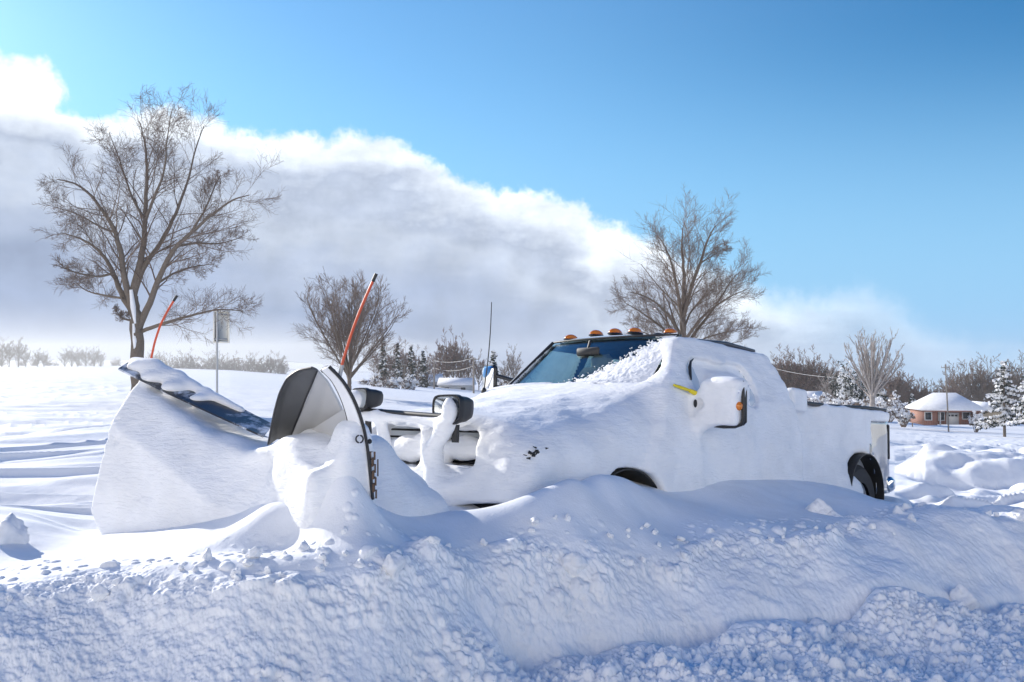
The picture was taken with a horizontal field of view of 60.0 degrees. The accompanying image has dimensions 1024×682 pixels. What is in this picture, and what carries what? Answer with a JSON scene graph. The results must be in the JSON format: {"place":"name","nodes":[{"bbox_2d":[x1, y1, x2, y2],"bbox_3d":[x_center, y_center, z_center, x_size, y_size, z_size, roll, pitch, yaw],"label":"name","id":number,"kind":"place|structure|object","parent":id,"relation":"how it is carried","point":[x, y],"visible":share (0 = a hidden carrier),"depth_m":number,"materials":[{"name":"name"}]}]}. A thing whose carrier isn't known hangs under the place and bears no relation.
{"place":"outdoors","nodes":[
{"label":"outdoors","id":0,"kind":"place"},
{"bbox_2d":[0,360,1023,681],"bbox_3d":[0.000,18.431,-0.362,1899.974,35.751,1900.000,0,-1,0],"label":"snow ground","id":1,"kind":"structure","parent":0,"point":[880,602],"depth_m":4.96,"materials":[{"name":"snow"}]},
{"bbox_2d":[0,336,11,366],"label":"bare tree","id":2,"kind":"object","parent":1,"relation":"on","point":[2,352],"visible":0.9,"depth_m":199.80,"materials":[{"name":"grey plant"}]},
{"bbox_2d":[1,341,17,366],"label":"bare tree","id":3,"kind":"object","parent":1,"relation":"on","point":[9,353],"visible":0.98,"depth_m":199.57,"materials":[{"name":"grey plant"}]},
{"bbox_2d":[0,513,29,544],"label":"snow chunk","id":4,"kind":"object","parent":1,"relation":"on","point":[13,528],"visible":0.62,"depth_m":4.73,"materials":[{"name":"snow"}]},
{"bbox_2d":[11,337,27,366],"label":"bare tree","id":5,"kind":"object","parent":1,"relation":"on","point":[18,348],"visible":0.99,"depth_m":199.63,"materials":[{"name":"grey plant"}]},
{"bbox_2d":[20,348,33,366],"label":"bare tree","id":6,"kind":"object","parent":1,"relation":"on","point":[28,356],"visible":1,"depth_m":199.89,"materials":[{"name":"grey plant"}]},
{"bbox_2d":[24,592,35,601],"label":"snow chunk","id":7,"kind":"object","parent":1,"relation":"on","point":[29,597],"visible":1,"depth_m":3.83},
{"bbox_2d":[58,348,69,366],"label":"bare tree","id":8,"kind":"object","parent":1,"relation":"on","point":[63,358],"visible":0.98,"depth_m":214.72,"materials":[{"name":"grey plant"}]},
{"bbox_2d":[63,347,78,366],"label":"bare tree","id":9,"kind":"object","parent":1,"relation":"on","point":[71,359],"visible":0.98,"depth_m":214.75,"materials":[{"name":"grey plant"}]},
{"bbox_2d":[72,346,83,366],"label":"bare tree","id":10,"kind":"object","parent":1,"relation":"on","point":[79,357],"visible":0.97,"depth_m":214.93,"materials":[{"name":"grey plant"}]},
{"bbox_2d":[80,347,91,365],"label":"bare tree","id":11,"kind":"object","parent":1,"relation":"on","point":[85,357],"visible":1,"depth_m":214.69,"materials":[{"name":"grey plant"}]},
{"bbox_2d":[87,345,101,366],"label":"bare tree","id":12,"kind":"object","parent":1,"relation":"on","point":[94,358],"visible":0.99,"depth_m":214.86,"materials":[{"name":"grey plant"}]},
{"bbox_2d":[90,583,109,600],"bbox_3d":[-1.802,1.102,3.877,0.080,0.077,0.066,3,-18,41],"label":"snow chunk","id":13,"kind":"object","parent":1,"relation":"on","point":[99,592],"visible":1,"depth_m":3.87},
{"bbox_2d":[95,351,105,366],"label":"bare tree","id":14,"kind":"object","parent":1,"relation":"on","point":[100,359],"visible":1,"depth_m":214.84,"materials":[{"name":"grey plant"}]},
{"bbox_2d":[31,82,285,389],"bbox_3d":[-14.195,-3.941,35.397,11.227,13.357,6.448,0,-1,0],"label":"bare tree","id":15,"kind":"object","parent":1,"relation":"on","point":[128,294],"visible":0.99,"depth_m":34.99,"materials":[{"name":"brown plant"}]},
{"bbox_2d":[162,352,178,367],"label":"bare tree","id":16,"kind":"object","parent":1,"relation":"on","point":[169,364],"visible":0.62,"depth_m":189.75,"materials":[{"name":"grey plant"}]},
{"bbox_2d":[172,349,191,368],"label":"bare tree","id":17,"kind":"object","parent":1,"relation":"on","point":[179,364],"visible":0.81,"depth_m":189.69,"materials":[{"name":"grey plant"}]},
{"bbox_2d":[181,348,198,368],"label":"bare tree","id":18,"kind":"object","parent":1,"relation":"on","point":[192,361],"visible":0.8,"depth_m":189.43,"materials":[{"name":"grey plant"}]},
{"bbox_2d":[196,351,215,368],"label":"bare tree","id":19,"kind":"object","parent":1,"relation":"on","point":[207,364],"visible":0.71,"depth_m":189.46,"materials":[{"name":"grey plant"}]},
{"bbox_2d":[201,547,211,560],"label":"snow chunk","id":20,"kind":"object","parent":1,"relation":"on","point":[207,555],"visible":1,"depth_m":4.07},
{"bbox_2d":[208,350,228,369],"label":"bare tree","id":21,"kind":"object","parent":1,"relation":"on","point":[220,367],"visible":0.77,"depth_m":189.50,"materials":[{"name":"grey plant"}]},
{"bbox_2d":[213,310,229,392],"bbox_3d":[-13.776,0.756,42.037,0.751,4.424,0.135,0,-1,-10],"label":"road sign","id":22,"kind":"object","parent":1,"relation":"on","point":[221,335],"visible":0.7,"depth_m":42.08,"materials":[{"name":"metal"}]},
{"bbox_2d":[228,350,242,370],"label":"bare tree","id":23,"kind":"object","parent":1,"relation":"on","point":[234,362],"visible":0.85,"depth_m":189.57,"materials":[{"name":"grey plant"}]},
{"bbox_2d":[242,351,263,371],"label":"bare tree","id":24,"kind":"object","parent":1,"relation":"on","point":[254,364],"visible":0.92,"depth_m":189.60,"materials":[{"name":"grey plant"}]},
{"bbox_2d":[249,546,262,557],"bbox_3d":[-1.179,0.974,4.090,0.055,0.058,0.069,0,-1,-5],"label":"snow chunk","id":25,"kind":"object","parent":1,"relation":"on","point":[255,551],"visible":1,"depth_m":4.07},
{"bbox_2d":[263,351,279,372],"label":"bare tree","id":26,"kind":"object","parent":1,"relation":"on","point":[270,365],"visible":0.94,"depth_m":189.62,"materials":[{"name":"grey plant"}]},
{"bbox_2d":[270,351,286,373],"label":"bare tree","id":27,"kind":"object","parent":1,"relation":"on","point":[276,368],"visible":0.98,"depth_m":189.59,"materials":[{"name":"grey plant"}]},
{"bbox_2d":[297,540,309,551],"bbox_3d":[-0.982,0.977,4.188,0.067,0.065,0.075,-35,-1,27],"label":"snow chunk","id":28,"kind":"object","parent":1,"relation":"on","point":[303,546],"visible":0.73,"depth_m":4.17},
{"bbox_2d":[290,266,410,389],"bbox_3d":[-10.996,-0.858,62.020,8.033,9.028,8.555,0,-1,20],"label":"bare tree","id":29,"kind":"object","parent":1,"relation":"on","point":[338,332],"visible":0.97,"depth_m":61.28,"materials":[{"name":"brown plant"}]},
{"bbox_2d":[353,558,365,567],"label":"snow chunk","id":30,"kind":"object","parent":1,"relation":"on","point":[359,563],"visible":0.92,"depth_m":4.06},
{"bbox_2d":[366,349,390,375],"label":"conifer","id":31,"kind":"object","parent":1,"relation":"on","point":[375,362],"visible":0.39,"depth_m":184.60,"materials":[{"name":"brown plant"}]},
{"bbox_2d":[369,371,388,386],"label":"frosted shrub","id":32,"kind":"object","parent":1,"relation":"on","point":[375,379],"visible":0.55,"depth_m":119.43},
{"bbox_2d":[376,338,389,382],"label":"conifer","id":33,"kind":"object","parent":1,"relation":"on","point":[382,367],"visible":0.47,"depth_m":164.67,"materials":[{"name":"green plant"}]},
{"bbox_2d":[377,345,394,377],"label":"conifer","id":34,"kind":"object","parent":1,"relation":"on","point":[390,368],"visible":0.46,"depth_m":184.49,"materials":[{"name":"brown plant"}]},
{"bbox_2d":[377,374,401,388],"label":"frosted shrub","id":35,"kind":"object","parent":1,"relation":"on","point":[391,382],"visible":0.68,"depth_m":117.36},
{"bbox_2d":[382,551,405,577],"bbox_3d":[-0.543,1.035,4.097,0.108,0.102,0.115,-4,27,10],"label":"snow chunk","id":36,"kind":"object","parent":1,"relation":"on","point":[393,564],"visible":1,"depth_m":4.07,"materials":[{"name":"snow"}]},
{"bbox_2d":[392,342,403,384],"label":"conifer","id":37,"kind":"object","parent":1,"relation":"on","point":[398,371],"visible":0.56,"depth_m":169.80,"materials":[{"name":"green plant"}]},
{"bbox_2d":[387,336,409,376],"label":"bare tree","id":38,"kind":"object","parent":1,"relation":"on","point":[392,369],"visible":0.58,"depth_m":184.42,"materials":[{"name":"brown plant"}]},
{"bbox_2d":[394,341,418,378],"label":"bare tree","id":39,"kind":"object","parent":1,"relation":"on","point":[405,359],"visible":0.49,"depth_m":184.16,"materials":[{"name":"brown plant"}]},
{"bbox_2d":[399,373,418,389],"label":"frosted shrub","id":40,"kind":"object","parent":1,"relation":"on","point":[407,382],"visible":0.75,"depth_m":121.58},
{"bbox_2d":[405,344,416,384],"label":"conifer","id":41,"kind":"object","parent":1,"relation":"on","point":[413,368],"visible":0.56,"depth_m":167.84,"materials":[{"name":"green plant"}]},
{"bbox_2d":[406,344,427,385],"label":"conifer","id":42,"kind":"object","parent":1,"relation":"on","point":[416,375],"visible":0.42,"depth_m":184.45,"materials":[{"name":"brown plant"}]},
{"bbox_2d":[418,350,430,387],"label":"conifer","id":43,"kind":"object","parent":1,"relation":"on","point":[424,369],"visible":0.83,"depth_m":171.69,"materials":[{"name":"green plant"}]},
{"bbox_2d":[417,345,437,385],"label":"tree","id":44,"kind":"object","parent":1,"relation":"on","point":[430,367],"visible":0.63,"depth_m":184.63,"materials":[{"name":"brown plant"}]},
{"bbox_2d":[417,374,442,386],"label":"house","id":45,"kind":"structure","parent":1,"relation":"on","point":[437,376],"depth_m":193.50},
{"bbox_2d":[424,536,440,543],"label":"snow chunk","id":46,"kind":"object","parent":1,"relation":"on","point":[434,539],"visible":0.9,"depth_m":4.41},
{"bbox_2d":[428,339,450,377],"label":"bare tree","id":47,"kind":"object","parent":1,"relation":"on","point":[439,360],"visible":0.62,"depth_m":199.32,"materials":[{"name":"brown plant"}]},
{"bbox_2d":[431,329,458,377],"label":"bare tree","id":48,"kind":"object","parent":1,"relation":"on","point":[444,358],"visible":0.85,"depth_m":198.97,"materials":[{"name":"brown plant"}]},
{"bbox_2d":[441,325,468,377],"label":"bare tree","id":49,"kind":"object","parent":1,"relation":"on","point":[454,352],"visible":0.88,"depth_m":199.23,"materials":[{"name":"brown plant"}]},
{"bbox_2d":[437,378,475,390],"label":"house","id":50,"kind":"structure","parent":1,"relation":"on","point":[460,383],"depth_m":187.89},
{"bbox_2d":[449,333,471,377],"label":"bare tree","id":51,"kind":"object","parent":1,"relation":"on","point":[460,367],"visible":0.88,"depth_m":199.49,"materials":[{"name":"brown plant"}]},
{"bbox_2d":[459,344,477,377],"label":"bare tree","id":52,"kind":"object","parent":1,"relation":"on","point":[468,372],"visible":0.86,"depth_m":199.47,"materials":[{"name":"brown plant"}]},
{"bbox_2d":[471,349,485,389],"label":"bare tree","id":53,"kind":"object","parent":1,"relation":"on","point":[480,368],"visible":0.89,"depth_m":199.78,"materials":[{"name":"brown plant"}]},
{"bbox_2d":[488,350,500,385],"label":"conifer","id":54,"kind":"object","parent":1,"relation":"on","point":[493,355],"visible":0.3,"depth_m":119.80,"materials":[{"name":"green plant"}]},
{"bbox_2d":[497,360,512,381],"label":"bare tree","id":55,"kind":"object","parent":1,"relation":"on","point":[503,370],"visible":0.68,"depth_m":214.79,"materials":[{"name":"brown plant"}]},
{"bbox_2d":[503,343,523,377],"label":"bare tree","id":56,"kind":"object","parent":1,"relation":"on","point":[513,363],"visible":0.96,"depth_m":189.82,"materials":[{"name":"brown plant"}]},
{"bbox_2d":[540,546,550,556],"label":"snow chunk","id":57,"kind":"object","parent":1,"relation":"on","point":[546,551],"visible":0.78,"depth_m":4.96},
{"bbox_2d":[561,552,587,575],"bbox_3d":[0.348,1.259,4.989,0.150,0.139,0.149,1,-24,41],"label":"snow chunk","id":58,"kind":"object","parent":1,"relation":"on","point":[574,563],"visible":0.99,"depth_m":4.95,"materials":[{"name":"snow"}]},
{"bbox_2d":[351,302,894,507],"bbox_3d":[1.470,0.921,8.502,2.833,2.411,6.575,-4,-8,44],"label":"pickup truck","id":59,"kind":"object","parent":1,"relation":"on","point":[634,414],"visible":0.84,"depth_m":6.96,"materials":[{"name":"white paint"}]},
{"bbox_2d":[91,273,473,534],"bbox_3d":[-1.305,0.543,5.774,2.491,1.741,1.871,-1,-1,38],"label":"snow plow","id":60,"kind":"object","parent":59,"relation":"attached to","point":[182,448],"visible":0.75,"depth_m":5.18,"materials":[{"name":"snow"}]},
{"bbox_2d":[673,384,696,394],"bbox_3d":[1.384,0.394,7.014,0.265,0.115,0.040,1,-1,-27],"label":"ice scraper","id":61,"kind":"object","parent":59,"relation":"attached to","point":[692,391],"visible":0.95,"depth_m":7.00,"materials":[{"name":"yellow plastic"}]},
{"bbox_2d":[603,182,772,346],"bbox_3d":[9.627,-2.390,48.525,9.539,12.251,8.005,0,-1,0],"label":"bare tree","id":62,"kind":"object","parent":1,"relation":"on","point":[682,309],"visible":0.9,"depth_m":47.91,"materials":[{"name":"brown plant"}]},
{"bbox_2d":[770,352,787,379],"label":"bare tree","id":63,"kind":"object","parent":1,"relation":"on","point":[782,374],"visible":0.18,"depth_m":188.71,"materials":[{"name":"brown plant"}]},
{"bbox_2d":[772,344,796,387],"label":"bare tree","id":64,"kind":"object","parent":1,"relation":"on","point":[780,361],"visible":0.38,"depth_m":188.80,"materials":[{"name":"brown plant"}]},
{"bbox_2d":[773,349,800,387],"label":"bare tree","id":65,"kind":"object","parent":1,"relation":"on","point":[787,374],"visible":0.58,"depth_m":188.36,"materials":[{"name":"brown plant"}]},
{"bbox_2d":[775,344,803,387],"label":"bare tree","id":66,"kind":"object","parent":1,"relation":"on","point":[799,385],"visible":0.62,"depth_m":188.67,"materials":[{"name":"brown plant"}]},
{"bbox_2d":[786,351,815,390],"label":"bare tree","id":67,"kind":"object","parent":1,"relation":"on","point":[802,386],"visible":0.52,"depth_m":188.38,"materials":[{"name":"brown plant"}]},
{"bbox_2d":[789,350,816,389],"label":"bare tree","id":68,"kind":"object","parent":1,"relation":"on","point":[807,386],"visible":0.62,"depth_m":188.87,"materials":[{"name":"brown plant"}]},
{"bbox_2d":[790,349,818,389],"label":"bare tree","id":69,"kind":"object","parent":1,"relation":"on","point":[811,377],"visible":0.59,"depth_m":188.43,"materials":[{"name":"brown plant"}]},
{"bbox_2d":[799,344,826,390],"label":"bare tree","id":70,"kind":"object","parent":1,"relation":"on","point":[818,368],"visible":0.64,"depth_m":188.85,"materials":[{"name":"brown plant"}]},
{"bbox_2d":[797,355,828,390],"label":"bare tree","id":71,"kind":"object","parent":1,"relation":"on","point":[821,364],"visible":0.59,"depth_m":188.50,"materials":[{"name":"brown plant"}]},
{"bbox_2d":[807,391,825,399],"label":"house","id":72,"kind":"structure","parent":1,"relation":"on","point":[811,393],"depth_m":149.49,"materials":[{"name":"beige"}]},
{"bbox_2d":[807,617,831,631],"bbox_3d":[1.796,1.730,5.269,0.184,0.171,0.167,-1,-2,43],"label":"snow chunk","id":73,"kind":"object","parent":1,"relation":"on","point":[815,621],"visible":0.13,"depth_m":5.26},
{"bbox_2d":[805,498,834,514],"bbox_3d":[2.365,1.328,6.826,0.196,0.228,0.227,-11,-11,-39],"label":"snow chunk","id":74,"kind":"object","parent":1,"relation":"on","point":[819,505],"visible":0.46,"depth_m":6.79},
{"bbox_2d":[808,392,831,402],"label":"frosted shrub","id":75,"kind":"object","parent":1,"relation":"on","point":[822,398],"visible":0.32,"depth_m":111.95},
{"bbox_2d":[814,367,837,397],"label":"bare tree","id":76,"kind":"object","parent":1,"relation":"on","point":[829,391],"visible":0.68,"depth_m":169.87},
{"bbox_2d":[823,393,854,404],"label":"frosted shrub","id":77,"kind":"object","parent":1,"relation":"on","point":[838,401],"visible":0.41,"depth_m":107.50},
{"bbox_2d":[822,359,869,403],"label":"evergreen shrub","id":78,"kind":"object","parent":1,"relation":"on","point":[856,392],"visible":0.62,"depth_m":118.87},
{"bbox_2d":[848,521,861,530],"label":"snow chunk","id":79,"kind":"object","parent":1,"relation":"on","point":[857,525],"visible":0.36,"depth_m":6.45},
{"bbox_2d":[843,395,877,406],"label":"frosted shrub","id":80,"kind":"object","parent":1,"relation":"on","point":[864,401],"visible":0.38,"depth_m":105.09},
{"bbox_2d":[844,327,904,406],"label":"bare tree","id":81,"kind":"object","parent":1,"relation":"on","point":[871,380],"visible":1,"depth_m":94.57,"materials":[{"name":"plant"}]},
{"bbox_2d":[869,383,889,406],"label":"conifer","id":82,"kind":"object","parent":1,"relation":"on","point":[881,393],"visible":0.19,"depth_m":117.61,"materials":[{"name":"white plant"}]},
{"bbox_2d":[875,390,907,421],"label":"frosted shrub","id":83,"kind":"object","parent":1,"relation":"on","point":[891,408],"visible":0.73,"depth_m":107.00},
{"bbox_2d":[880,358,908,402],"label":"bare tree","id":84,"kind":"object","parent":1,"relation":"on","point":[886,386],"visible":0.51,"depth_m":203.58,"materials":[{"name":"brown plant"}]},
{"bbox_2d":[882,364,908,401],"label":"bare tree","id":85,"kind":"object","parent":1,"relation":"on","point":[895,384],"visible":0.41,"depth_m":203.25,"materials":[{"name":"brown plant"}]},
{"bbox_2d":[884,371,910,405],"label":"bare tree","id":86,"kind":"object","parent":1,"relation":"on","point":[899,384],"visible":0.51,"depth_m":202.96,"materials":[{"name":"brown plant"}]},
{"bbox_2d":[889,362,919,408],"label":"bare tree","id":87,"kind":"object","parent":1,"relation":"on","point":[910,386],"visible":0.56,"depth_m":203.57,"materials":[{"name":"brown plant"}]},
{"bbox_2d":[895,408,915,426],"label":"frosted shrub","id":88,"kind":"object","parent":1,"relation":"on","point":[905,418],"visible":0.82,"depth_m":111.29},
{"bbox_2d":[941,364,949,431],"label":"utility pole","id":89,"kind":"object","parent":1,"relation":"on","point":[945,367],"visible":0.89,"depth_m":111.83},
{"bbox_2d":[905,393,1001,424],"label":"brick house","id":90,"kind":"structure","parent":1,"relation":"on","point":[930,409],"depth_m":126.26,"materials":[{"name":"paint"}]},
{"bbox_2d":[946,413,958,424],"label":"garage door","id":91,"kind":"structure","parent":90,"relation":"in","point":[953,417],"depth_m":126.44,"materials":[{"name":"paint"}]},
{"bbox_2d":[944,375,962,394],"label":"bare tree","id":92,"kind":"object","parent":1,"relation":"on","point":[954,391],"visible":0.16,"depth_m":203.92,"materials":[{"name":"brown plant"}]},
{"bbox_2d":[938,366,970,397],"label":"bare tree","id":93,"kind":"object","parent":1,"relation":"on","point":[951,377],"visible":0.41,"depth_m":229.91,"materials":[{"name":"brown plant"}]},
{"bbox_2d":[941,360,978,398],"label":"bare tree","id":94,"kind":"object","parent":1,"relation":"on","point":[968,381],"visible":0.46,"depth_m":229.20,"materials":[{"name":"brown plant"}]},
{"bbox_2d":[949,583,979,610],"bbox_3d":[3.083,1.775,6.066,0.178,0.226,0.230,-20,-12,-12],"label":"snow chunk","id":95,"kind":"object","parent":1,"relation":"on","point":[959,592],"visible":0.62,"depth_m":6.02,"materials":[{"name":"snow"}]},
{"bbox_2d":[947,358,990,401],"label":"bare tree","id":96,"kind":"object","parent":1,"relation":"on","point":[960,377],"visible":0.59,"depth_m":228.53,"materials":[{"name":"brown plant"}]},
{"bbox_2d":[968,411,987,432],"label":"frosted shrub","id":97,"kind":"object","parent":1,"relation":"on","point":[973,419],"visible":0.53,"depth_m":109.67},
{"bbox_2d":[966,373,989,401],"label":"bare tree","id":98,"kind":"object","parent":1,"relation":"on","point":[973,398],"visible":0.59,"depth_m":227.88,"materials":[{"name":"brown plant"}]},
{"bbox_2d":[963,358,995,401],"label":"bare tree","id":99,"kind":"object","parent":1,"relation":"on","point":[981,389],"visible":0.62,"depth_m":228.70,"materials":[{"name":"brown plant"}]},
{"bbox_2d":[966,351,1010,401],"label":"bare tree","id":100,"kind":"object","parent":1,"relation":"on","point":[986,376],"visible":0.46,"depth_m":229.19,"materials":[{"name":"brown plant"}]},
{"bbox_2d":[974,361,1023,436],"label":"conifer","id":101,"kind":"object","parent":1,"relation":"on","point":[1000,400],"visible":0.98,"depth_m":83.86,"materials":[{"name":"white plant"}]},
{"bbox_2d":[995,358,1023,407],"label":"bare tree","id":102,"kind":"object","parent":1,"relation":"on","point":[1016,398],"visible":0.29,"depth_m":228.08,"materials":[{"name":"brown plant"}]},
{"bbox_2d":[998,360,1023,411],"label":"bare tree","id":103,"kind":"object","parent":1,"relation":"on","point":[1016,377],"visible":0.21,"depth_m":228.16,"materials":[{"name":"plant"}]},
{"bbox_2d":[1001,374,1023,426],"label":"conifer","id":104,"kind":"object","parent":1,"relation":"on","point":[1020,408],"visible":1,"depth_m":80.00,"materials":[{"name":"white plant"}]},
{"bbox_2d":[1001,350,1023,413],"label":"bare tree","id":105,"kind":"object","parent":1,"relation":"on","point":[1021,360],"visible":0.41,"depth_m":228.74,"materials":[{"name":"brown plant"}]},
{"bbox_2d":[1008,508,1023,520],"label":"snow chunk","id":106,"kind":"object","parent":1,"relation":"on","point":[1017,514],"visible":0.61,"depth_m":7.15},
{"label":"utility pole","id":107,"kind":"object","parent":1,"relation":"on","visible":0},
{"bbox_2d":[214,358,471,365],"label":"power line","id":108,"kind":"object","parent":107,"relation":"attached to","point":[357,364],"visible":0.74,"depth_m":175.39,"materials":[{"name":"metal"}]},
{"bbox_2d":[0,0,1023,391],"label":"sky","id":109,"kind":"structure","parent":0,"point":[465,155],"materials":[{"name":"blue"}]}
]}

